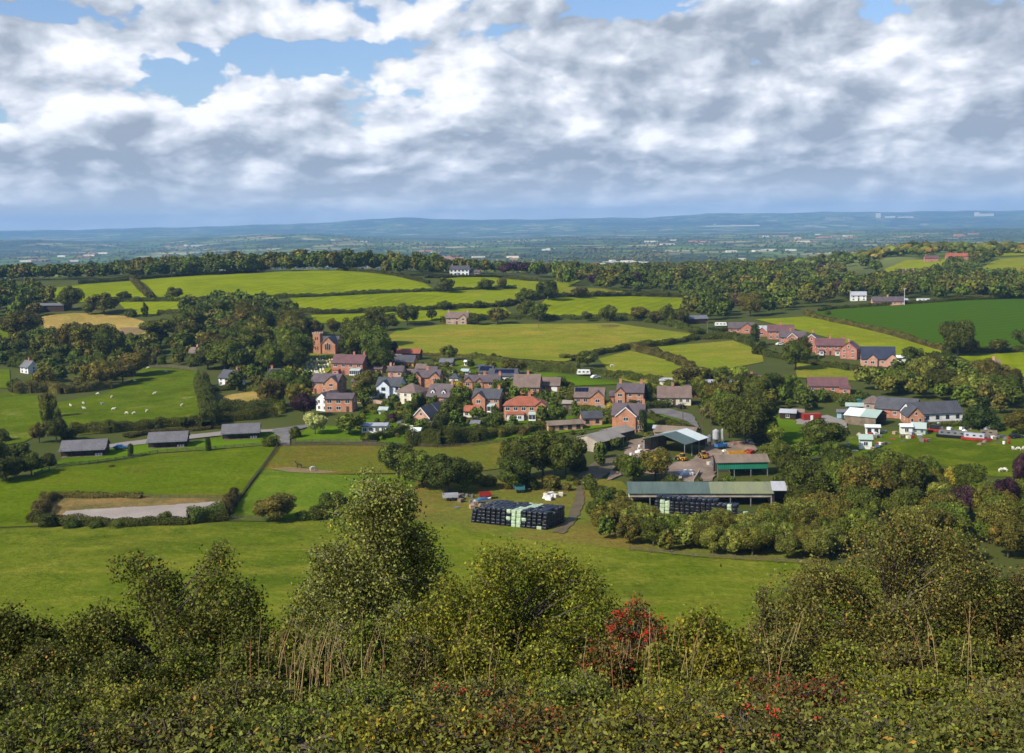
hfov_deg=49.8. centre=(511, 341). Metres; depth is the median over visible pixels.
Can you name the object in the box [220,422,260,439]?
timber lodge
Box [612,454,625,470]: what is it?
bush
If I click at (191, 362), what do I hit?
bush
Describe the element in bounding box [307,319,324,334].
autumn tree
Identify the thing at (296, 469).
horse ground
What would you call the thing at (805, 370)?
terrace field
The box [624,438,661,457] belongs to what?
rubble ground
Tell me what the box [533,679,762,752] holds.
bramble bush
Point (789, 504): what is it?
willow tree
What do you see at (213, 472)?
meadow
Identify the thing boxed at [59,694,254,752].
bramble bush
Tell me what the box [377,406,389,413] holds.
garden shed
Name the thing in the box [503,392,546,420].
brick house
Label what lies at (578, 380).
back lawn
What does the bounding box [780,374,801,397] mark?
broadleaf tree
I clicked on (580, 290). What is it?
autumn tree
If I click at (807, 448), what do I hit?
broadleaf tree
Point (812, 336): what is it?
brick house
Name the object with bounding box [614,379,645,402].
brick house
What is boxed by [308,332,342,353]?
church
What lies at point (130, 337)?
bush
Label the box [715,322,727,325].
caravan
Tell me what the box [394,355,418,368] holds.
timber barn
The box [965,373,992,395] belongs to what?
willow tree
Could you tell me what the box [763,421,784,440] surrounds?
lime green tree
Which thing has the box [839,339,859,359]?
brick house
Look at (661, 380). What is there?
outbuilding
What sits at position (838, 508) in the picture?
broadleaf tree
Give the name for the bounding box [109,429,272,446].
lodge drive
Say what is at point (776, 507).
willow tree
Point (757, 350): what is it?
bush
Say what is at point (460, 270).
white farmhouse
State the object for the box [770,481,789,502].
silver roofed shed
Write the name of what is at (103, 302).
broadleaf tree
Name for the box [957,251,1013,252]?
hedge
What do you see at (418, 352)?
farm shed
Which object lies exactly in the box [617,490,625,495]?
bush
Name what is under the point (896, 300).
brick bungalow
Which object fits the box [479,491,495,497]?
farm trailer
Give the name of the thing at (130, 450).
columnar conifer tree
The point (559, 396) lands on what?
bush
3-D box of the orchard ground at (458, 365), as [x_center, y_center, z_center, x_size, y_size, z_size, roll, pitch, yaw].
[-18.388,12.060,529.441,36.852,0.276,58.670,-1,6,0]
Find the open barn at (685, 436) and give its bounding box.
[643,428,708,455]
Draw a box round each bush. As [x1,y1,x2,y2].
[0,428,11,440]
[0,598,87,702]
[0,629,92,705]
[0,664,97,737]
[0,686,141,752]
[6,354,21,366]
[6,378,22,392]
[17,356,28,367]
[20,337,29,348]
[29,352,43,362]
[35,512,57,527]
[41,452,56,465]
[46,669,206,737]
[52,352,63,363]
[58,643,166,704]
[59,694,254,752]
[61,428,77,439]
[63,518,80,528]
[69,376,85,384]
[74,356,87,364]
[87,519,103,528]
[92,348,107,359]
[109,518,125,528]
[124,308,137,317]
[124,334,136,347]
[150,356,156,363]
[151,346,164,355]
[151,632,232,710]
[151,664,304,734]
[156,354,166,364]
[157,511,172,517]
[162,337,169,348]
[177,345,185,355]
[186,356,198,366]
[189,690,383,752]
[195,625,301,705]
[234,611,338,690]
[257,653,423,730]
[261,435,279,446]
[273,402,285,413]
[283,629,357,706]
[289,426,300,438]
[295,510,310,520]
[303,687,507,752]
[307,504,328,520]
[336,606,395,693]
[353,386,366,397]
[367,404,372,409]
[370,622,469,699]
[373,404,382,409]
[387,413,395,421]
[395,413,402,420]
[396,663,538,726]
[420,684,593,752]
[428,629,515,704]
[438,367,448,377]
[479,480,486,486]
[480,418,487,425]
[481,474,497,486]
[487,410,504,420]
[493,635,594,702]
[495,663,643,727]
[498,428,505,437]
[501,394,508,409]
[504,481,512,489]
[516,426,527,435]
[524,424,532,432]
[525,477,540,490]
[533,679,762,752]
[541,474,560,490]
[557,393,564,398]
[558,353,570,357]
[561,482,571,491]
[563,633,640,698]
[565,474,574,481]
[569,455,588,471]
[572,478,580,485]
[581,474,597,489]
[589,488,599,498]
[593,487,616,502]
[598,492,608,499]
[600,590,686,695]
[605,402,612,408]
[605,417,611,423]
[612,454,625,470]
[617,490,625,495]
[625,638,702,698]
[625,672,771,727]
[650,564,772,692]
[658,478,670,481]
[665,473,676,481]
[667,683,850,752]
[683,636,773,697]
[694,476,702,481]
[716,653,902,723]
[728,366,747,377]
[735,627,822,700]
[751,345,763,354]
[769,687,988,752]
[772,473,785,480]
[798,626,892,698]
[812,401,817,407]
[828,649,1000,723]
[854,631,949,697]
[909,688,1023,752]
[915,626,1022,696]
[934,668,1023,716]
[980,632,1023,688]
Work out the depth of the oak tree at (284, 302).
712.24 m
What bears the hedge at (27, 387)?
on the ground at (482, 232)
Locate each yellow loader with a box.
[674,453,687,460]
[697,451,708,458]
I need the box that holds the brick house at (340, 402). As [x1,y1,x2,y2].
[324,393,357,411]
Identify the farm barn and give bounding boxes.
[40,303,70,311]
[683,315,708,323]
[923,254,938,261]
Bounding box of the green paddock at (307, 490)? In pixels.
[228,470,414,520]
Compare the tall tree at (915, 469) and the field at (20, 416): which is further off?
the field at (20, 416)
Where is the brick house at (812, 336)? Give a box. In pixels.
[806,329,819,351]
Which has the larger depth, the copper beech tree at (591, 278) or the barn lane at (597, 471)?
the copper beech tree at (591, 278)
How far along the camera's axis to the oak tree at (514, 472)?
293.33 m
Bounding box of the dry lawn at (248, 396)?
[222,391,274,405]
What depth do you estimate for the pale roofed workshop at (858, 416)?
382.00 m
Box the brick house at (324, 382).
[311,373,346,393]
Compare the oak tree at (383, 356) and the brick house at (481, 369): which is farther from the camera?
the oak tree at (383, 356)
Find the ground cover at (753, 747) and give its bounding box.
[0,625,1023,752]
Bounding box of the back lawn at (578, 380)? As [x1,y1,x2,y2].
[535,373,618,385]
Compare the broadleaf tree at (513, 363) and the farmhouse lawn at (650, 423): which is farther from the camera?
the broadleaf tree at (513, 363)
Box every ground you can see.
[0,210,1023,752]
[271,467,333,472]
[439,359,502,373]
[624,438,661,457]
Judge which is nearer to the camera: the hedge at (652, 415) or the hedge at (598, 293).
the hedge at (652, 415)
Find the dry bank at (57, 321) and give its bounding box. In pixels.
[41,313,144,335]
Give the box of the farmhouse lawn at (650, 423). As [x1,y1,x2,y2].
[647,414,680,426]
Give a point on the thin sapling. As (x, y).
(769, 621)
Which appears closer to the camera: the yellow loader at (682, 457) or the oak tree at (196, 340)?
the yellow loader at (682, 457)
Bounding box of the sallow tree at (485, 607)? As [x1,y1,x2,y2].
[382,521,648,694]
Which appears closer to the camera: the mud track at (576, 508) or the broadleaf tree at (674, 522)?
the broadleaf tree at (674, 522)
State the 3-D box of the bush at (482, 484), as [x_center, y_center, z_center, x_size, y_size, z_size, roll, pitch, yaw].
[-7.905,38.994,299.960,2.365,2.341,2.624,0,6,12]
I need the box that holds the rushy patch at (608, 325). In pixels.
[598,324,619,326]
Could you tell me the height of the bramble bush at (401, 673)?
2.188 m
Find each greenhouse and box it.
[461,369,469,374]
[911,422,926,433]
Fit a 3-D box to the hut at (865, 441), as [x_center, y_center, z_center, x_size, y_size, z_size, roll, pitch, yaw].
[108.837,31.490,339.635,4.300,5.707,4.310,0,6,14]
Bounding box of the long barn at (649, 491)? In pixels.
[627,482,773,505]
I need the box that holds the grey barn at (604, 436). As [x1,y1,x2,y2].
[576,429,624,451]
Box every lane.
[272,424,308,444]
[575,454,622,479]
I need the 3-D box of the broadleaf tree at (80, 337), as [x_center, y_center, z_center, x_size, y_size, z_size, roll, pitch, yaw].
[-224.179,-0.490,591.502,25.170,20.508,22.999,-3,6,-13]
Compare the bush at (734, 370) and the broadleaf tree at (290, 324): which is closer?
the bush at (734, 370)
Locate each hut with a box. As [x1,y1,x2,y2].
[858,434,872,448]
[864,424,880,433]
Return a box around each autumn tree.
[28,421,45,442]
[110,361,135,382]
[198,331,224,346]
[215,315,237,326]
[233,310,250,319]
[256,378,286,403]
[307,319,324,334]
[352,370,377,385]
[486,306,508,323]
[571,286,588,297]
[647,310,663,323]
[672,365,701,384]
[699,399,715,424]
[912,354,944,372]
[967,357,1002,369]
[998,368,1023,381]
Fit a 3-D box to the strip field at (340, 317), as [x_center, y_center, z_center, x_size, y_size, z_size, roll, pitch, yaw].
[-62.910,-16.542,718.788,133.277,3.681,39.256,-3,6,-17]
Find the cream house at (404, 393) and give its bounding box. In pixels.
[394,383,427,403]
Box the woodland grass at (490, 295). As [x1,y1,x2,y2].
[453,280,580,306]
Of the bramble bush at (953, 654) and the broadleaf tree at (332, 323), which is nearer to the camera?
the bramble bush at (953, 654)
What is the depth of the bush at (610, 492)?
281.44 m
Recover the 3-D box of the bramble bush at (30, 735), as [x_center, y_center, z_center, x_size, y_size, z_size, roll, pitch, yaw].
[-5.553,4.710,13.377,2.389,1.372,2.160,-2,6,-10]
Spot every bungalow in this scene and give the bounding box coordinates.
[439,358,455,366]
[728,322,754,333]
[759,325,767,336]
[806,377,850,393]
[870,295,903,305]
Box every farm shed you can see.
[396,349,422,359]
[544,419,583,430]
[653,425,699,434]
[862,396,876,408]
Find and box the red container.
[801,412,821,419]
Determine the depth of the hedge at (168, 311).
723.81 m
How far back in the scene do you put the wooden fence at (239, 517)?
265.36 m
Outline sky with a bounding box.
[0,0,1023,230]
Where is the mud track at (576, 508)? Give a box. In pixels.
[552,479,584,532]
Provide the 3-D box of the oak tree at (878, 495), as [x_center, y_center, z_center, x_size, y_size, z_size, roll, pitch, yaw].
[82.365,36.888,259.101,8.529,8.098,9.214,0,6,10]
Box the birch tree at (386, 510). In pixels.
[274,457,468,682]
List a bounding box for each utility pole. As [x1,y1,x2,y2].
[699,409,705,434]
[707,410,713,444]
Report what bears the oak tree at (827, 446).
on the ground at (482, 232)
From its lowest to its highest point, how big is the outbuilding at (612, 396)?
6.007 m
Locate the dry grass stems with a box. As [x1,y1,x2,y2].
[220,595,998,704]
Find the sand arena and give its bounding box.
[62,501,219,519]
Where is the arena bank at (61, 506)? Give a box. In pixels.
[32,497,221,524]
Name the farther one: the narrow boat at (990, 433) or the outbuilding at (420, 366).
the outbuilding at (420, 366)
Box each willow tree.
[619,508,641,519]
[628,502,649,512]
[639,505,662,518]
[680,515,712,544]
[699,524,725,553]
[700,507,722,520]
[718,527,744,554]
[719,507,737,520]
[728,521,748,549]
[735,512,766,522]
[739,517,761,526]
[755,521,779,546]
[757,501,782,513]
[774,532,800,557]
[776,521,800,536]
[784,496,824,511]
[798,529,834,558]
[802,521,819,531]
[818,524,846,554]
[826,522,847,538]
[891,504,927,522]
[906,355,940,374]
[925,481,949,496]
[948,372,967,390]
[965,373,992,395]
[965,398,977,406]
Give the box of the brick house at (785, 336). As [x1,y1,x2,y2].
[779,328,806,342]
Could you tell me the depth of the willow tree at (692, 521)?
233.12 m
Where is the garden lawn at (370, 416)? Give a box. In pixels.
[359,408,611,442]
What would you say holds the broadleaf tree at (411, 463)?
on the field at (440, 510)
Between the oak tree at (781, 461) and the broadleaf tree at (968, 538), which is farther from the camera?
the oak tree at (781, 461)
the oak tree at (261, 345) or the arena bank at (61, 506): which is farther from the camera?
the oak tree at (261, 345)
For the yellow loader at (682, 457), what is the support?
on the farm yard at (695, 464)
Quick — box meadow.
[0,446,274,526]
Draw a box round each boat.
[474,497,490,502]
[927,424,945,431]
[936,429,969,437]
[961,432,991,440]
[980,429,1004,437]
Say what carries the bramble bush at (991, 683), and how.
on the ground at (482, 232)
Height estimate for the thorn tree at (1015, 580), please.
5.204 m
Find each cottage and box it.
[19,357,37,373]
[188,345,198,354]
[217,367,244,385]
[266,365,283,376]
[657,383,691,404]
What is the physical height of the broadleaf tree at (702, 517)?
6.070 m
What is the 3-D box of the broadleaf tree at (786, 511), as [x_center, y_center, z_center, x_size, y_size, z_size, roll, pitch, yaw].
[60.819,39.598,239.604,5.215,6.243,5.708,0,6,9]
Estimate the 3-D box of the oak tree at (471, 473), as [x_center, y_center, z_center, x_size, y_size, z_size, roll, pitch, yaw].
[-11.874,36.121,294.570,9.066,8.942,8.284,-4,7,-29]
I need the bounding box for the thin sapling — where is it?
[742,575,801,675]
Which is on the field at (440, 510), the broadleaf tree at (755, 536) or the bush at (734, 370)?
the broadleaf tree at (755, 536)
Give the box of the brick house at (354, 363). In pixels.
[331,351,368,375]
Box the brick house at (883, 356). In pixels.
[860,346,897,367]
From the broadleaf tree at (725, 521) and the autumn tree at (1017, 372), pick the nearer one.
the broadleaf tree at (725, 521)
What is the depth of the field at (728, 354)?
559.32 m
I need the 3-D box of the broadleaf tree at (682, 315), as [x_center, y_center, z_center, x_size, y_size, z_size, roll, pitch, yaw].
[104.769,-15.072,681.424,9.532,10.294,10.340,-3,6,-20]
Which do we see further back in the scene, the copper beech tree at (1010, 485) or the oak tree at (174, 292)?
the oak tree at (174, 292)
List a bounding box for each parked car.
[113,444,127,449]
[676,404,685,408]
[1009,433,1023,437]
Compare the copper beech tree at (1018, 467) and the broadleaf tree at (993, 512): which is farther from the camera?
the copper beech tree at (1018, 467)
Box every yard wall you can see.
[357,400,382,403]
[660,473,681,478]
[693,470,699,481]
[924,420,954,423]
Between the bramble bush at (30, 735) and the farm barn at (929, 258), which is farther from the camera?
the farm barn at (929, 258)
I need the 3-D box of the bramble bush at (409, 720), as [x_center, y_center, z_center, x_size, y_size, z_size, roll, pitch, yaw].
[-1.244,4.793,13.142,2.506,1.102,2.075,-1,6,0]
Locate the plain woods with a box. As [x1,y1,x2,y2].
[0,228,1023,278]
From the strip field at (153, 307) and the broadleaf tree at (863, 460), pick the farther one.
the strip field at (153, 307)
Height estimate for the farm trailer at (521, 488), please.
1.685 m
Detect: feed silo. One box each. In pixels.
[707,434,711,445]
[713,429,719,441]
[721,428,723,442]
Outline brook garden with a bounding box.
[296,425,375,441]
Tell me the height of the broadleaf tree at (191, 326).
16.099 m
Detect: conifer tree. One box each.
[127,443,133,456]
[205,437,211,450]
[638,409,646,431]
[644,382,653,401]
[749,324,760,346]
[958,396,1006,431]
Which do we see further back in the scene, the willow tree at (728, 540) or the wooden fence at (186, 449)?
the wooden fence at (186, 449)
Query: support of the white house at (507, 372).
on the ground at (482, 232)
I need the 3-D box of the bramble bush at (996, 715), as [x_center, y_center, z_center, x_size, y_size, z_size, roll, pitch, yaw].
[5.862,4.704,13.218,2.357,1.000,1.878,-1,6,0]
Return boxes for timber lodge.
[58,438,110,457]
[146,430,189,448]
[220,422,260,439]
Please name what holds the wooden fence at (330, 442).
on the ground at (482, 232)
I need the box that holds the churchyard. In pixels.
[287,353,333,376]
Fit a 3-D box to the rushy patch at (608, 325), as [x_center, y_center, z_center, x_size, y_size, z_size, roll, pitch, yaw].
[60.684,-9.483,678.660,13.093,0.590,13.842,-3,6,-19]
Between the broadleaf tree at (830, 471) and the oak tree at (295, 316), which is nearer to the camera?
the broadleaf tree at (830, 471)
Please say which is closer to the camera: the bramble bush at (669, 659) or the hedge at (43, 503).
the bramble bush at (669, 659)
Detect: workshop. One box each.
[844,407,888,425]
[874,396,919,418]
[899,400,963,421]
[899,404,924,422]
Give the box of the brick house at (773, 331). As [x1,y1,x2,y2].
[767,322,793,338]
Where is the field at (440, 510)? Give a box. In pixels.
[410,474,830,563]
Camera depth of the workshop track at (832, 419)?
388.19 m
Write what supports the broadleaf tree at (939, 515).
on the ground at (482, 232)
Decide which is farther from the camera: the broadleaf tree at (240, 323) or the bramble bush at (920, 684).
the broadleaf tree at (240, 323)
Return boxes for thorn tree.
[56,523,281,688]
[727,500,1023,693]
[973,562,1023,653]
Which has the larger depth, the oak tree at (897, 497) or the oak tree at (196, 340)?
the oak tree at (196, 340)
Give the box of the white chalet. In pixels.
[360,422,390,432]
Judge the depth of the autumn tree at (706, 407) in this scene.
378.81 m
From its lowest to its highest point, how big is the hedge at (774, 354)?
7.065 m
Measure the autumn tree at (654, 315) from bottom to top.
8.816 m
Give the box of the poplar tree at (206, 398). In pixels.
[193,371,220,426]
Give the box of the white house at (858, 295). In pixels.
[849,291,866,300]
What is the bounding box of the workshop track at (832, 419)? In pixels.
[796,415,846,427]
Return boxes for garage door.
[551,386,556,390]
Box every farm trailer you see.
[442,492,463,500]
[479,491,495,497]
[515,485,524,492]
[714,442,729,449]
[727,450,748,453]
[744,449,754,453]
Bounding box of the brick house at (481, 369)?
[477,366,494,374]
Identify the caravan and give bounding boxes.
[577,369,590,374]
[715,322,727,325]
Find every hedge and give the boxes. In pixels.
[13,379,112,393]
[25,490,57,522]
[26,510,228,526]
[47,490,143,498]
[69,405,278,433]
[78,268,271,283]
[121,285,516,301]
[129,275,154,297]
[157,309,178,314]
[185,500,225,523]
[213,384,260,392]
[219,397,285,413]
[219,487,239,514]
[300,290,540,313]
[336,266,429,282]
[360,424,408,441]
[395,352,470,357]
[400,395,424,410]
[405,424,488,446]
[424,274,556,283]
[426,395,462,435]
[440,313,677,322]
[469,352,580,367]
[485,420,546,438]
[493,290,682,307]
[519,361,680,385]
[567,382,575,399]
[570,332,731,360]
[580,404,611,416]
[620,313,766,347]
[629,341,713,378]
[639,397,673,408]
[647,410,691,426]
[690,327,727,334]
[753,348,887,370]
[802,309,946,350]
[812,389,875,402]
[818,294,1023,310]
[898,268,922,270]
[927,420,1005,427]
[943,345,1023,352]
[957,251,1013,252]
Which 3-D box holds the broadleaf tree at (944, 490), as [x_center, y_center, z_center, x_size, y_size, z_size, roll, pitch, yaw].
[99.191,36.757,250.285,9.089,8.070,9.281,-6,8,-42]
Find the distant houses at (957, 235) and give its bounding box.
[28,224,978,261]
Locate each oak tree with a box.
[0,439,8,458]
[0,456,22,481]
[6,443,31,457]
[43,416,67,442]
[56,285,84,309]
[90,328,126,354]
[116,291,131,298]
[164,287,182,297]
[176,416,189,426]
[184,302,210,311]
[193,346,215,369]
[195,334,204,345]
[210,338,240,364]
[221,335,248,351]
[239,332,263,348]
[240,326,260,333]
[249,308,273,327]
[257,340,277,366]
[273,304,299,315]
[275,335,301,365]
[276,300,292,310]
[277,312,309,326]
[278,342,309,367]
[285,375,314,393]
[339,315,377,354]
[358,312,386,330]
[364,306,384,317]
[366,347,395,366]
[376,442,414,477]
[395,303,418,324]
[421,453,467,492]
[426,309,436,320]
[434,277,454,291]
[437,300,451,309]
[438,401,463,413]
[451,461,483,491]
[466,312,485,324]
[472,300,483,306]
[477,278,494,289]
[496,455,531,488]
[498,436,545,469]
[515,287,538,302]
[516,299,535,313]
[535,280,558,299]
[542,433,587,477]
[575,351,598,366]
[582,311,592,318]
[690,378,709,398]
[719,397,766,443]
[728,371,759,390]
[740,389,762,399]
[774,450,799,476]
[783,455,828,490]
[783,482,816,501]
[790,468,834,494]
[795,335,812,350]
[799,417,850,444]
[814,459,835,468]
[817,440,852,460]
[844,484,880,500]
[851,491,884,522]
[867,521,924,562]
[882,489,914,516]
[901,346,923,360]
[925,368,957,389]
[928,349,956,363]
[938,319,976,355]
[985,372,1001,398]
[988,339,1010,352]
[1011,328,1023,345]
[1016,503,1023,521]
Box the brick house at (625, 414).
[611,398,647,431]
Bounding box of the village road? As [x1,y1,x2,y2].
[647,408,699,428]
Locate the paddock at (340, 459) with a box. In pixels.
[264,440,506,473]
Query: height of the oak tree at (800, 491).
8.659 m
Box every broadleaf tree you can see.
[0,309,44,333]
[21,451,44,475]
[26,327,49,346]
[31,368,55,383]
[38,392,56,408]
[53,321,82,345]
[68,322,117,351]
[79,359,119,382]
[81,304,94,313]
[84,292,120,313]
[116,349,151,375]
[172,308,205,324]
[174,320,204,339]
[205,339,240,368]
[208,299,235,309]
[219,328,248,338]
[220,325,239,331]
[233,318,254,328]
[233,333,245,338]
[234,302,260,313]
[238,321,270,333]
[247,296,264,302]
[252,492,296,520]
[254,343,279,371]
[260,333,269,342]
[267,367,295,383]
[274,323,304,337]
[274,329,315,352]
[277,309,304,320]
[277,316,307,332]
[277,321,299,329]
[285,383,312,401]
[318,491,350,514]
[326,318,340,331]
[335,413,365,433]
[358,325,391,354]
[378,313,398,330]
[396,450,431,487]
[439,344,458,357]
[449,385,472,401]
[491,379,507,389]
[496,277,506,288]
[501,358,525,369]
[524,430,563,476]
[528,303,547,316]
[546,403,567,419]
[585,499,608,513]
[588,504,620,526]
[598,304,617,320]
[610,495,633,507]
[613,501,628,512]
[615,514,641,543]
[618,454,646,481]
[630,306,649,317]
[638,446,672,480]
[639,517,668,545]
[653,384,661,396]
[659,303,673,320]
[668,514,686,534]
[673,308,689,321]
[689,522,713,548]
[696,513,712,523]
[698,394,710,407]
[699,367,711,377]
[703,392,731,421]
[704,382,733,395]
[710,392,741,437]
[710,514,737,530]
[711,366,730,376]
[735,527,771,554]
[736,291,761,315]
[741,376,773,391]
[750,525,778,551]
[760,372,783,390]
[760,439,792,464]
[762,509,773,517]
[764,512,789,525]
[779,508,790,516]
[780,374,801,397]
[782,339,811,369]
[789,504,822,530]
[791,439,814,457]
[793,529,809,554]
[801,490,840,514]
[813,515,837,526]
[818,498,854,521]
[822,460,849,499]
[825,458,862,467]
[826,450,849,461]
[836,461,885,496]
[837,506,883,546]
[841,485,875,502]
[847,455,871,470]
[851,390,871,401]
[861,447,892,474]
[869,448,909,474]
[877,461,919,485]
[877,474,901,498]
[883,369,912,392]
[900,487,923,505]
[905,454,944,484]
[913,506,955,541]
[919,492,964,510]
[921,472,951,495]
[925,501,970,529]
[930,485,964,498]
[939,531,980,556]
[942,512,973,534]
[951,463,987,488]
[962,340,979,354]
[969,480,994,494]
[969,483,1004,513]
[973,516,990,543]
[975,499,1019,528]
[976,494,1017,512]
[977,361,998,375]
[985,515,1023,557]
[991,373,1021,386]
[1001,489,1018,504]
[1003,409,1023,433]
[1015,478,1023,500]
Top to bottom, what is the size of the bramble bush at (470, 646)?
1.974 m
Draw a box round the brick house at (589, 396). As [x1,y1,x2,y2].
[573,387,605,404]
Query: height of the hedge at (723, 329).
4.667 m
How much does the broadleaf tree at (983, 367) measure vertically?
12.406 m
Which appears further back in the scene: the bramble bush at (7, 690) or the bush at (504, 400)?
the bush at (504, 400)
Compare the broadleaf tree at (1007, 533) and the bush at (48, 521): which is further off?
the bush at (48, 521)
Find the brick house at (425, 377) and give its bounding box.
[411,367,443,387]
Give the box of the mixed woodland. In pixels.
[0,240,1023,548]
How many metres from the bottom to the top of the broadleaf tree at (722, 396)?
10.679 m
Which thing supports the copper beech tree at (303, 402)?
on the ground at (482, 232)
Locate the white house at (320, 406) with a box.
[315,389,339,410]
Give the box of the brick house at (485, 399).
[471,384,505,412]
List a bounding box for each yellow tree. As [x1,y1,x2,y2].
[454,381,466,388]
[639,379,654,392]
[941,466,958,487]
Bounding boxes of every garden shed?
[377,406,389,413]
[411,427,423,434]
[469,420,482,424]
[561,400,572,408]
[779,408,797,419]
[896,355,905,361]
[898,423,913,433]
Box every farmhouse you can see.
[445,310,469,323]
[449,264,470,274]
[944,251,967,259]
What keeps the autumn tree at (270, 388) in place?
on the ground at (482, 232)
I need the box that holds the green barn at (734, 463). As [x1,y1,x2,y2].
[711,454,769,477]
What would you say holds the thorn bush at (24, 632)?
on the ground at (482, 232)
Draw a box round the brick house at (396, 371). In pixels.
[387,362,406,376]
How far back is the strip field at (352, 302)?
781.92 m
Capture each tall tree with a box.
[39,398,61,434]
[140,302,148,316]
[337,317,359,353]
[556,262,566,281]
[750,393,778,441]
[886,456,928,488]
[920,456,940,493]
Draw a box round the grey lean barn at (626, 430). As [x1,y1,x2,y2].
[599,425,636,439]
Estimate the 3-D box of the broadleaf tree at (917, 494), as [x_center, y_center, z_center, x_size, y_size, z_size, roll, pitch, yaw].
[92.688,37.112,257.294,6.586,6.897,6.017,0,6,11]
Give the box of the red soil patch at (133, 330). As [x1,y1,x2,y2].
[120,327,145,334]
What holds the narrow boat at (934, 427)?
on the workshop field at (992, 456)
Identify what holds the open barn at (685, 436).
on the farm yard at (695, 464)
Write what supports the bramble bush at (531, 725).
on the ground at (482, 232)
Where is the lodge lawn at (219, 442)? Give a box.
[32,432,275,473]
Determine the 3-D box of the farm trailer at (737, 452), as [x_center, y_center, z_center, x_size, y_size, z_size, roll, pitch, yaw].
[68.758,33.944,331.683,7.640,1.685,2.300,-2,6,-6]
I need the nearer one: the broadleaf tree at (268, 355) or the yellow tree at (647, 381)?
the yellow tree at (647, 381)
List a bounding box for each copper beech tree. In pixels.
[289,392,317,417]
[389,341,398,352]
[587,274,597,282]
[948,485,975,513]
[993,477,1020,497]
[1012,452,1023,480]
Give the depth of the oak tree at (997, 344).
555.79 m
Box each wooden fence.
[34,442,266,475]
[70,493,223,498]
[149,365,192,369]
[227,515,271,520]
[228,445,277,513]
[277,438,508,446]
[295,439,376,443]
[630,545,819,563]
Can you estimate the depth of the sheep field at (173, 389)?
452.28 m
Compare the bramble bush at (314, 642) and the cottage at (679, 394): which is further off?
the cottage at (679, 394)
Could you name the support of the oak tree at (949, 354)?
on the ground at (482, 232)
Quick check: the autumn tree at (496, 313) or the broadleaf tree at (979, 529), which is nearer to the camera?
the broadleaf tree at (979, 529)
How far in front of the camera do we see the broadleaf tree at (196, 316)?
645.87 m
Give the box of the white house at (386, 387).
[369,373,407,397]
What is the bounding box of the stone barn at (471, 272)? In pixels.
[469,270,480,274]
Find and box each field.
[0,330,11,337]
[0,369,9,387]
[0,392,42,444]
[52,281,145,302]
[57,368,199,434]
[120,302,178,313]
[140,270,430,298]
[290,291,490,310]
[311,307,510,322]
[388,323,692,361]
[410,474,830,563]
[447,277,523,285]
[542,296,681,315]
[558,287,622,293]
[599,351,699,385]
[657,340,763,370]
[756,316,940,354]
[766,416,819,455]
[794,363,875,381]
[816,299,1023,349]
[847,425,1023,476]
[885,259,944,272]
[955,250,1023,255]
[959,352,1023,380]
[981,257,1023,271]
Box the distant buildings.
[20,212,993,263]
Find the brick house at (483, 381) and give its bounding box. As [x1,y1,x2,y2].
[463,371,502,392]
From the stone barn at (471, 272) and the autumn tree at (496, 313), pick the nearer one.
the autumn tree at (496, 313)
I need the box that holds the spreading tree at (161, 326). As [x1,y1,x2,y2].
[138,318,178,343]
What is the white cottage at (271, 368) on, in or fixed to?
on the ground at (482, 232)
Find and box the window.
[324,342,330,349]
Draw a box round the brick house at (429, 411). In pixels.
[413,404,437,424]
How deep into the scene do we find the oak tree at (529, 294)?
758.12 m
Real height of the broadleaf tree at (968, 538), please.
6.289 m
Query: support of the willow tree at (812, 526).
on the field at (440, 510)
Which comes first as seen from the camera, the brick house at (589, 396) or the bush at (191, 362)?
the brick house at (589, 396)
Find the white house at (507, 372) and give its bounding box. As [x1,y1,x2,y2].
[488,368,519,380]
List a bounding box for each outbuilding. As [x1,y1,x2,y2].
[367,363,387,372]
[405,369,413,376]
[414,364,427,368]
[425,366,439,369]
[449,373,461,382]
[463,405,483,417]
[579,410,602,425]
[609,390,614,402]
[659,378,672,384]
[791,408,804,417]
[836,409,847,417]
[845,402,863,408]
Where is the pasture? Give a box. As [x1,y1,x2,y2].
[0,517,1022,688]
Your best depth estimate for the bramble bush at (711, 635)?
25.77 m
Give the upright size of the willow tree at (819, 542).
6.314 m
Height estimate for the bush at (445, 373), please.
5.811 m
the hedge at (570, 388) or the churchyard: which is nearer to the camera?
the hedge at (570, 388)
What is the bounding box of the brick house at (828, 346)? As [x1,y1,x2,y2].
[815,335,845,355]
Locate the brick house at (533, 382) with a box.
[513,370,542,393]
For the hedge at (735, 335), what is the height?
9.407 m
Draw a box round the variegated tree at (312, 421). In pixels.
[304,411,327,433]
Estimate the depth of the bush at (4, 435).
367.50 m
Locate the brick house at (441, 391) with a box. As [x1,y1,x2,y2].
[426,379,454,401]
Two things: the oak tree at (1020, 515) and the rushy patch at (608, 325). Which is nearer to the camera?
the oak tree at (1020, 515)
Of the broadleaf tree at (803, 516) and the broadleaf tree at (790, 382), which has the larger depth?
the broadleaf tree at (790, 382)
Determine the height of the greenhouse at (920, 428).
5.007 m
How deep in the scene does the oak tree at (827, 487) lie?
267.46 m
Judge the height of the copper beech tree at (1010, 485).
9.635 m
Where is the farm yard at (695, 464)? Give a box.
[607,440,756,481]
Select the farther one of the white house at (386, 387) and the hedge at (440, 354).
the hedge at (440, 354)
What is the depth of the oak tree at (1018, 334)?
569.48 m

